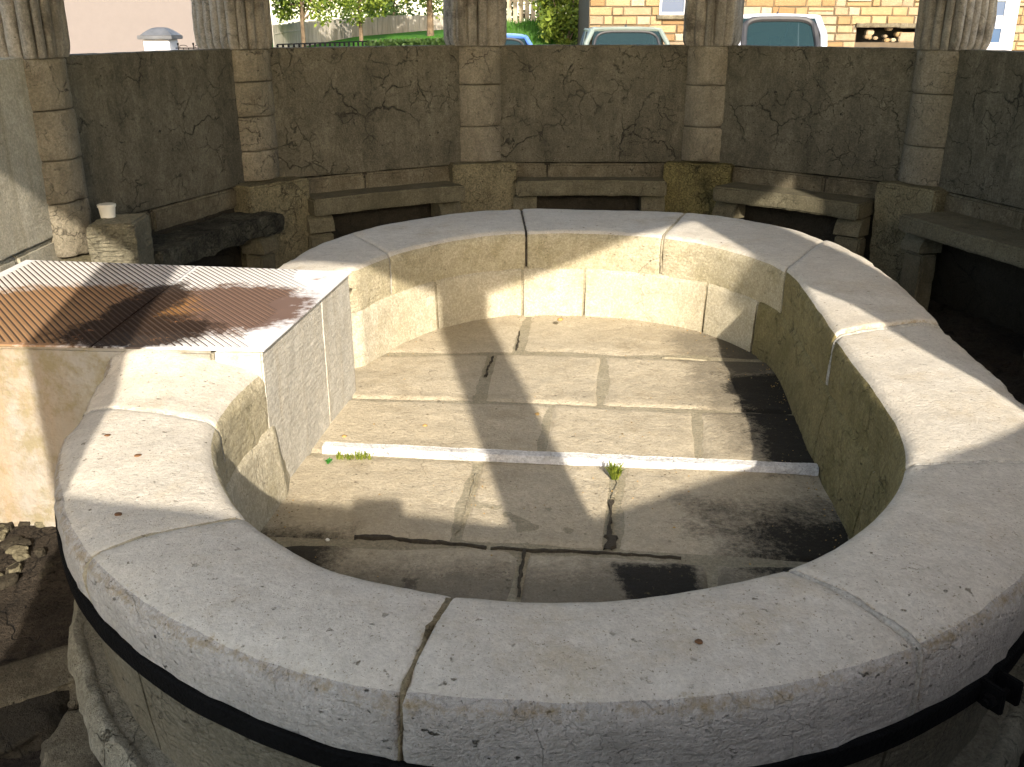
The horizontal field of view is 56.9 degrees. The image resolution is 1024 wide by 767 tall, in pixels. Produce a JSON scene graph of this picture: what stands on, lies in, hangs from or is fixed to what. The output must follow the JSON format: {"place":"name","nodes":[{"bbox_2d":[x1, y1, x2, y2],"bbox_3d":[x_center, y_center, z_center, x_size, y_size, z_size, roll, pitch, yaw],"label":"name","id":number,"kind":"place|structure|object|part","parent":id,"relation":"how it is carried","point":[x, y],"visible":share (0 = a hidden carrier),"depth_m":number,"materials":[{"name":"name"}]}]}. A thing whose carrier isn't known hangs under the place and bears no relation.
{"place":"outdoors","nodes":[
{"label":"outdoors","id":0,"kind":"place"},
{"bbox_2d":[137,27,182,50],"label":"gate pillar","id":1,"kind":"structure","parent":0,"point":[159,38],"depth_m":11.29,"materials":[{"name":"white paint"}]},
{"bbox_2d":[176,43,198,49],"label":"iron gate","id":2,"kind":"structure","parent":1,"relation":"attached to","point":[179,47],"depth_m":11.45,"materials":[{"name":"grey metal"}]},
{"bbox_2d":[272,29,507,46],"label":"lawn","id":3,"kind":"structure","parent":0,"point":[418,34],"depth_m":26.29,"materials":[{"name":"green plant"}]},
{"bbox_2d":[270,0,356,46],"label":"tree","id":4,"kind":"object","parent":3,"relation":"on","point":[286,7],"visible":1,"depth_m":22.37,"materials":[{"name":"green plant"}]},
{"bbox_2d":[272,15,442,46],"bbox_3d":[-4.267,-9.707,26.235,1.758,1.079,8.275,12,24,29],"label":"board fence","id":5,"kind":"object","parent":3,"relation":"on","point":[291,32],"visible":0.53,"depth_m":26.89,"materials":[{"name":"grey wood"}]},
{"bbox_2d":[333,0,393,40],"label":"tree","id":6,"kind":"object","parent":3,"relation":"on","point":[356,10],"visible":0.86,"depth_m":24.91,"materials":[{"name":"green plant"}]},
{"bbox_2d":[400,0,442,35],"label":"tree","id":7,"kind":"object","parent":3,"relation":"on","point":[429,6],"visible":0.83,"depth_m":25.19,"materials":[{"name":"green plant"}]},
{"bbox_2d":[506,0,540,23],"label":"picket fence","id":8,"kind":"object","parent":3,"relation":"on","point":[520,9],"visible":0.22,"depth_m":27.89,"materials":[{"name":"white wood"}]},
{"bbox_2d":[270,0,536,24],"label":"sky","id":9,"kind":"structure","parent":0,"point":[274,20],"materials":[{"name":"white"}]},
{"bbox_2d":[0,299,1023,766],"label":"ground","id":10,"kind":"structure","parent":0,"point":[36,613],"depth_m":3.17,"materials":[{"name":"beige stone"}]},
{"bbox_2d":[0,531,5,541],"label":"rock","id":11,"kind":"object","parent":10,"relation":"on","point":[2,535],"visible":1,"depth_m":3.39,"materials":[{"name":"stone"}]},
{"bbox_2d":[0,524,8,534],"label":"rock","id":12,"kind":"object","parent":10,"relation":"on","point":[6,530],"visible":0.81,"depth_m":3.42,"materials":[{"name":"stone"}]},
{"bbox_2d":[4,522,13,531],"bbox_3d":[-1.836,0.529,3.450,0.028,0.036,0.047,-3,21,-8],"label":"rock","id":13,"kind":"object","parent":10,"relation":"on","point":[9,526],"visible":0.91,"depth_m":3.44,"materials":[{"name":"grey stone"}]},
{"bbox_2d":[0,573,19,589],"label":"rock","id":14,"kind":"object","parent":10,"relation":"on","point":[9,580],"visible":1,"depth_m":3.11,"materials":[{"name":"brown stone"}]},
{"bbox_2d":[0,536,22,550],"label":"rock","id":15,"kind":"object","parent":10,"relation":"on","point":[8,543],"visible":0.7,"depth_m":3.33,"materials":[{"name":"grey stone"}]},
{"bbox_2d":[5,562,18,573],"bbox_3d":[-1.675,0.633,3.177,0.033,0.042,0.067,6,22,15],"label":"rock","id":16,"kind":"object","parent":10,"relation":"on","point":[14,565],"visible":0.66,"depth_m":3.16,"materials":[{"name":"beige stone"}]},
{"bbox_2d":[6,562,22,574],"bbox_3d":[-1.675,0.632,3.180,0.051,0.038,0.057,9,23,23],"label":"rock","id":17,"kind":"object","parent":10,"relation":"on","point":[18,569],"visible":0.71,"depth_m":3.17,"materials":[{"name":"stone"}]},
{"bbox_2d":[5,545,28,553],"bbox_3d":[-1.730,0.586,3.301,0.081,0.030,0.044,0,21,0],"label":"rock","id":18,"kind":"object","parent":10,"relation":"on","point":[12,549],"visible":0.64,"depth_m":3.29,"materials":[{"name":"stone"}]},
{"bbox_2d":[12,550,30,561],"bbox_3d":[-1.694,0.599,3.267,0.056,0.029,0.049,6,22,15],"label":"rock","id":19,"kind":"object","parent":10,"relation":"on","point":[19,555],"visible":0.98,"depth_m":3.25,"materials":[{"name":"stone"}]},
{"bbox_2d":[17,521,30,526],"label":"rock","id":20,"kind":"object","parent":10,"relation":"on","point":[25,523],"visible":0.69,"depth_m":3.45,"materials":[{"name":"grey stone"}]},
{"bbox_2d":[18,538,31,546],"bbox_3d":[-1.732,0.567,3.351,0.055,0.021,0.036,8,22,20],"label":"rock","id":21,"kind":"object","parent":10,"relation":"on","point":[24,542],"visible":0.82,"depth_m":3.34,"materials":[{"name":"grey stone"}]},
{"bbox_2d":[0,57,61,271],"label":"parapet wall","id":22,"kind":"structure","parent":10,"relation":"on","point":[26,232],"depth_m":4.44,"materials":[{"name":"grey stone"}]},
{"bbox_2d":[0,690,69,758],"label":"rock","id":23,"kind":"object","parent":10,"relation":"on","point":[28,727],"visible":0.72,"depth_m":2.44,"materials":[{"name":"stone"}]},
{"bbox_2d":[0,645,78,710],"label":"rock","id":24,"kind":"object","parent":10,"relation":"on","point":[40,674],"visible":0.39,"depth_m":2.60,"materials":[{"name":"grey stone"}]},
{"bbox_2d":[34,522,44,527],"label":"rock","id":25,"kind":"object","parent":10,"relation":"on","point":[39,524],"visible":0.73,"depth_m":3.45,"materials":[{"name":"stone"}]},
{"bbox_2d":[34,548,45,557],"bbox_3d":[-1.641,0.592,3.284,0.044,0.035,0.034,3,21,7],"label":"rock","id":26,"kind":"object","parent":10,"relation":"on","point":[39,552],"visible":0.9,"depth_m":3.27,"materials":[{"name":"grey stone"}]},
{"bbox_2d":[39,569,53,578],"bbox_3d":[-1.558,0.637,3.166,0.044,0.020,0.059,13,24,30],"label":"rock","id":27,"kind":"object","parent":10,"relation":"on","point":[42,573],"visible":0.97,"depth_m":3.15,"materials":[{"name":"brown stone"}]},
{"bbox_2d":[43,562,53,568],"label":"rock","id":28,"kind":"object","parent":10,"relation":"on","point":[47,565],"visible":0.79,"depth_m":3.19,"materials":[{"name":"brown stone"}]},
{"bbox_2d":[40,709,101,766],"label":"rock","id":29,"kind":"object","parent":10,"relation":"on","point":[66,744],"visible":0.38,"depth_m":2.36,"materials":[{"name":"grey stone"}]},
{"bbox_2d":[0,0,154,263],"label":"stone column","id":30,"kind":"structure","parent":10,"relation":"on","point":[34,34],"depth_m":4.67,"materials":[{"name":"stone"}]},
{"bbox_2d":[97,203,115,217],"bbox_3d":[-2.110,-0.901,4.922,0.093,0.068,0.093,0,21,0],"label":"plastic tub","id":31,"kind":"object","parent":30,"relation":"on","point":[106,210],"visible":1,"depth_m":4.90,"materials":[{"name":"white plastic"}]},
{"bbox_2d":[63,49,248,268],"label":"parapet wall","id":32,"kind":"structure","parent":10,"relation":"on","point":[160,141],"depth_m":5.52,"materials":[{"name":"grey stone"}]},
{"bbox_2d":[0,276,355,526],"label":"stone block","id":33,"kind":"structure","parent":10,"relation":"on","point":[303,368],"depth_m":3.37,"materials":[{"name":"rusty corrugated metal"},{"name":"white paint"},{"name":"pale limestone"}]},
{"bbox_2d":[0,260,351,351],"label":"metal plate","id":34,"kind":"object","parent":33,"relation":"on","point":[66,304],"visible":1,"depth_m":3.66,"materials":[{"name":"white metal"}]},
{"bbox_2d":[152,211,284,268],"bbox_3d":[-1.878,-0.673,5.861,0.351,0.602,1.292,7,22,18],"label":"stone bench","id":35,"kind":"object","parent":10,"relation":"on","point":[252,234],"visible":0.62,"depth_m":5.86,"materials":[{"name":"grey stone"}]},
{"bbox_2d":[191,0,309,268],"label":"stone column","id":36,"kind":"structure","parent":10,"relation":"on","point":[241,30],"depth_m":6.21,"materials":[{"name":"stone"}]},
{"bbox_2d":[267,45,466,238],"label":"parapet wall","id":37,"kind":"structure","parent":10,"relation":"on","point":[352,117],"depth_m":6.77,"materials":[{"name":"grey stone"}]},
{"bbox_2d":[306,181,464,248],"bbox_3d":[-0.933,-1.110,6.957,1.212,0.636,0.302,-13,24,-30],"label":"stone bench","id":38,"kind":"object","parent":10,"relation":"on","point":[443,197],"visible":0.77,"depth_m":6.75,"materials":[{"name":"beige stone"}]},
{"bbox_2d":[443,0,516,212],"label":"stone column","id":39,"kind":"structure","parent":10,"relation":"on","point":[475,31],"depth_m":7.10,"materials":[{"name":"stone"}]},
{"bbox_2d":[54,209,1023,766],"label":"stone basin","id":40,"kind":"object","parent":10,"relation":"on","point":[388,621],"visible":0.96,"depth_m":2.84,"materials":[{"name":"stone"}]},
{"bbox_2d":[336,450,373,459],"bbox_3d":[-0.607,0.278,3.654,0.149,0.034,0.046,0,21,0],"label":"weed","id":41,"kind":"object","parent":40,"relation":"on","point":[359,455],"visible":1,"depth_m":3.65,"materials":[{"name":"green plant"}]},
{"bbox_2d":[55,515,1023,766],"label":"iron band","id":42,"kind":"object","parent":40,"relation":"attached to","point":[996,687],"visible":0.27,"depth_m":1.88,"materials":[{"name":"black metal"}]},
{"bbox_2d":[269,315,841,579],"bbox_3d":[0.216,0.230,3.821,2.087,0.016,3.516,0,21,0],"label":"grit","id":43,"kind":"object","parent":40,"relation":"on","point":[622,434],"visible":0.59,"depth_m":3.44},
{"bbox_2d":[322,441,818,475],"bbox_3d":[0.202,0.294,3.650,1.904,0.051,0.059,2,21,6],"label":"kerb strip","id":44,"kind":"object","parent":40,"relation":"on","point":[516,456],"visible":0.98,"depth_m":3.63,"materials":[{"name":"white stone"}]},
{"bbox_2d":[604,460,626,479],"bbox_3d":[0.381,0.324,3.487,0.092,0.068,0.089,9,23,22],"label":"weed","id":45,"kind":"object","parent":40,"relation":"on","point":[614,471],"visible":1,"depth_m":3.49,"materials":[{"name":"green plant"}]},
{"bbox_2d":[695,639,702,643],"bbox_3d":[0.354,0.490,1.792,0.016,0.005,0.018,0,21,0],"label":"leaf","id":46,"kind":"object","parent":40,"relation":"on","point":[698,641],"visible":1,"depth_m":1.79,"materials":[{"name":"brown plant"}]},
{"bbox_2d":[513,177,666,211],"bbox_3d":[0.596,-1.280,7.398,1.176,0.642,0.254,0,21,0],"label":"stone bench","id":47,"kind":"object","parent":10,"relation":"on","point":[651,192],"visible":0.76,"depth_m":7.23,"materials":[{"name":"grey stone"}]},
{"bbox_2d":[498,44,688,210],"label":"parapet wall","id":48,"kind":"structure","parent":10,"relation":"on","point":[592,110],"depth_m":7.21,"materials":[{"name":"grey stone"}]},
{"bbox_2d":[663,0,744,214],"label":"stone column","id":49,"kind":"structure","parent":10,"relation":"on","point":[712,29],"depth_m":7.10,"materials":[{"name":"stone"}]},
{"bbox_2d":[712,182,874,256],"bbox_3d":[2.001,-1.076,6.871,1.144,0.636,0.334,18,27,39],"label":"stone bench","id":50,"kind":"object","parent":10,"relation":"on","point":[852,213],"visible":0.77,"depth_m":6.60,"materials":[{"name":"beige stone"}]},
{"bbox_2d":[712,45,917,260],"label":"parapet wall","id":51,"kind":"structure","parent":10,"relation":"on","point":[829,119],"depth_m":6.67,"materials":[{"name":"grey stone"}]},
{"bbox_2d":[869,0,997,283],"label":"stone column","id":52,"kind":"structure","parent":10,"relation":"on","point":[944,29],"depth_m":6.05,"materials":[{"name":"stone"}]},
{"bbox_2d":[898,211,1023,358],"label":"stone bench","id":53,"kind":"object","parent":10,"relation":"on","point":[927,235],"visible":0.94,"depth_m":5.75,"materials":[{"name":"grey stone"}]},
{"bbox_2d":[930,49,1023,334],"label":"parapet wall","id":54,"kind":"structure","parent":10,"relation":"on","point":[982,173],"depth_m":5.75,"materials":[{"name":"grey stone"}]},
{"bbox_2d":[507,16,575,44],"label":"lawn","id":55,"kind":"structure","parent":0,"point":[532,29],"depth_m":26.54,"materials":[{"name":"green plant"}]},
{"bbox_2d":[528,0,578,44],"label":"bush","id":56,"kind":"object","parent":55,"relation":"on","point":[554,16],"visible":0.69,"depth_m":24.10,"materials":[{"name":"green plant"}]},
{"label":"road","id":57,"kind":"structure","parent":0,"visible":0},
{"bbox_2d":[64,0,197,53],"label":"beige house","id":58,"kind":"structure","parent":57,"relation":"on","point":[102,26],"depth_m":15.88,"materials":[{"name":"painted plaster"},{"name":"stucco"}]},
{"bbox_2d":[276,41,366,46],"bbox_3d":[-2.202,-3.390,11.315,0.067,1.322,1.739,10,23,25],"label":"fence","id":59,"kind":"object","parent":57,"relation":"on","point":[304,44],"visible":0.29,"depth_m":11.06,"materials":[{"name":"black metal"}]},
{"bbox_2d":[361,0,442,24],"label":"tree","id":60,"kind":"object","parent":57,"relation":"on","point":[395,10],"visible":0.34,"depth_m":32.75,"materials":[{"name":"green plant"}]},
{"bbox_2d":[364,37,445,45],"bbox_3d":[-1.269,-4.042,12.969,0.450,1.360,2.269,17,27,37],"label":"hedge","id":61,"kind":"object","parent":57,"relation":"on","point":[403,42],"visible":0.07,"depth_m":12.46,"materials":[{"name":"green plant"}]},
{"bbox_2d":[505,33,532,44],"bbox_3d":[-0.318,-6.325,18.814,2.077,1.454,3.735,0,21,0],"label":"blue car","id":62,"kind":"object","parent":57,"relation":"on","point":[515,39],"visible":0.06,"depth_m":17.18,"materials":[{"name":"blue paint"}]},
{"bbox_3d":[-0.363,-6.036,17.166,1.389,0.470,0.260,0,21,0],"label":"rear window","id":63,"kind":"part","parent":62,"relation":"part of","materials":[{"name":"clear glass"}]},
{"bbox_2d":[506,2,562,21],"bbox_3d":[0.343,-13.023,31.462,2.918,2.670,2.077,0,21,0],"label":"bush","id":64,"kind":"object","parent":57,"relation":"on","point":[518,10],"visible":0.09,"depth_m":31.61,"materials":[{"name":"green plant"}]},
{"bbox_2d":[579,20,669,44],"bbox_3d":[2.079,-6.241,18.418,2.038,1.580,3.735,0,21,0],"label":"hatchback","id":65,"kind":"object","parent":57,"relation":"on","point":[620,35],"visible":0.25,"depth_m":16.77,"materials":[{"name":"silver metal"}]},
{"bbox_3d":[2.034,-5.988,16.756,1.356,0.521,0.260,0,21,0],"label":"rear window","id":66,"kind":"part","parent":65,"relation":"part of","materials":[{"name":"teal glass"}]},
{"bbox_2d":[739,7,826,46],"bbox_3d":[4.800,-6.430,18.613,2.136,1.794,4.235,0,21,0],"label":"minivan","id":67,"kind":"object","parent":57,"relation":"on","point":[775,29],"visible":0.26,"depth_m":16.76,"materials":[{"name":"grey paint"}]},
{"bbox_3d":[4.755,-6.153,16.757,1.440,0.640,0.380,0,21,0],"label":"rear window","id":68,"kind":"part","parent":67,"relation":"part of","materials":[{"name":"teal glass"}]},
{"bbox_2d":[575,0,1023,50],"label":"stone house","id":69,"kind":"structure","parent":57,"relation":"on","point":[869,23],"depth_m":20.50,"materials":[{"name":"brick"}]},
{"bbox_2d":[659,0,684,14],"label":"window","id":70,"kind":"structure","parent":69,"relation":"in","point":[667,7],"depth_m":20.54,"materials":[{"name":"white paint"}]},
{"bbox_2d":[986,0,1019,50],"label":"door","id":71,"kind":"structure","parent":69,"relation":"in","point":[1007,10],"depth_m":20.46,"materials":[{"name":"white paint"}]}
]}

